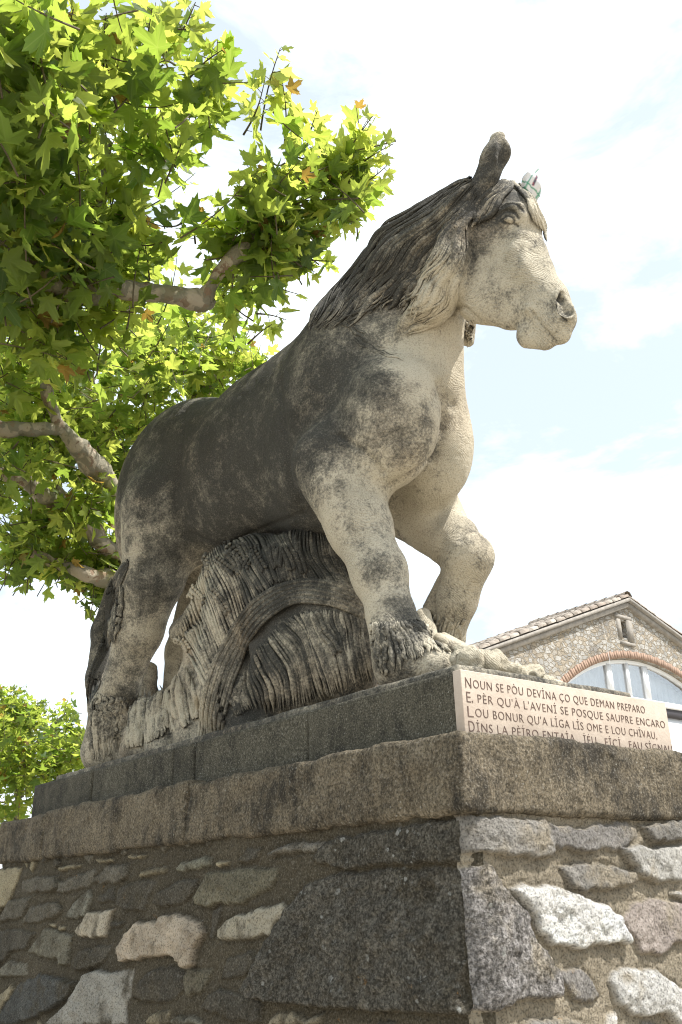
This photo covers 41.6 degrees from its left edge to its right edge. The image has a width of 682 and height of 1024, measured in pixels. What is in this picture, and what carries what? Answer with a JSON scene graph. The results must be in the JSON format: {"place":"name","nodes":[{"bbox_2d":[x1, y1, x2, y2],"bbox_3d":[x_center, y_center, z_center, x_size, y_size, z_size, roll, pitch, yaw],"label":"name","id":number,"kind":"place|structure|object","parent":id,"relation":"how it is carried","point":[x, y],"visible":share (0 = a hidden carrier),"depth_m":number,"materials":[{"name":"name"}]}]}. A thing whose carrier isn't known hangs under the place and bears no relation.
{"place":"outdoors","nodes":[
{"label":"outdoors","id":0,"kind":"place"},
{"bbox_2d":[0,0,681,868],"label":"sky","id":1,"kind":"structure","parent":0,"point":[573,483],"materials":[{"name":"white"}]},
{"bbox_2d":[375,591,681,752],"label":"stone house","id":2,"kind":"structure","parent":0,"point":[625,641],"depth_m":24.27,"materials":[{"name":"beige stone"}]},
{"bbox_2d":[568,660,681,706],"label":"arched window","id":3,"kind":"structure","parent":2,"relation":"in","point":[616,675],"depth_m":24.72,"materials":[{"name":"white glass"}]},
{"label":"ground","id":4,"kind":"structure","parent":0,"visible":0},
{"bbox_2d":[0,684,85,824],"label":"plane tree","id":5,"kind":"object","parent":4,"relation":"on","point":[20,721],"visible":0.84,"depth_m":22.05,"materials":[{"name":"green plant"}]},
{"bbox_2d":[0,277,278,621],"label":"plane tree","id":6,"kind":"object","parent":4,"relation":"on","point":[85,432],"visible":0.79,"depth_m":7.15,"materials":[{"name":"green plant"}]},
{"bbox_2d":[0,0,396,422],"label":"plane tree","id":7,"kind":"object","parent":4,"relation":"on","point":[71,245],"visible":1,"depth_m":5.08,"materials":[{"name":"green plant"}]},
{"bbox_2d":[0,669,681,1023],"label":"stone pedestal","id":8,"kind":"object","parent":4,"relation":"on","point":[460,846],"visible":1,"depth_m":3.20,"materials":[{"name":"beige stone"}]},
{"bbox_2d":[56,131,630,779],"bbox_3d":[-0.519,0.100,5.310,1.064,2.650,4.635,15,-28,-35],"label":"horse statue","id":9,"kind":"object","parent":8,"relation":"on","point":[270,511],"visible":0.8,"depth_m":4.31,"materials":[{"name":"stone"}]},
{"bbox_2d":[521,167,541,200],"bbox_3d":[0.926,-1.579,4.375,0.129,0.166,0.132,3,-23,-12],"label":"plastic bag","id":10,"kind":"object","parent":9,"relation":"on","point":[531,181],"visible":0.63,"depth_m":4.34,"materials":[{"name":"white plastic"}]}
]}

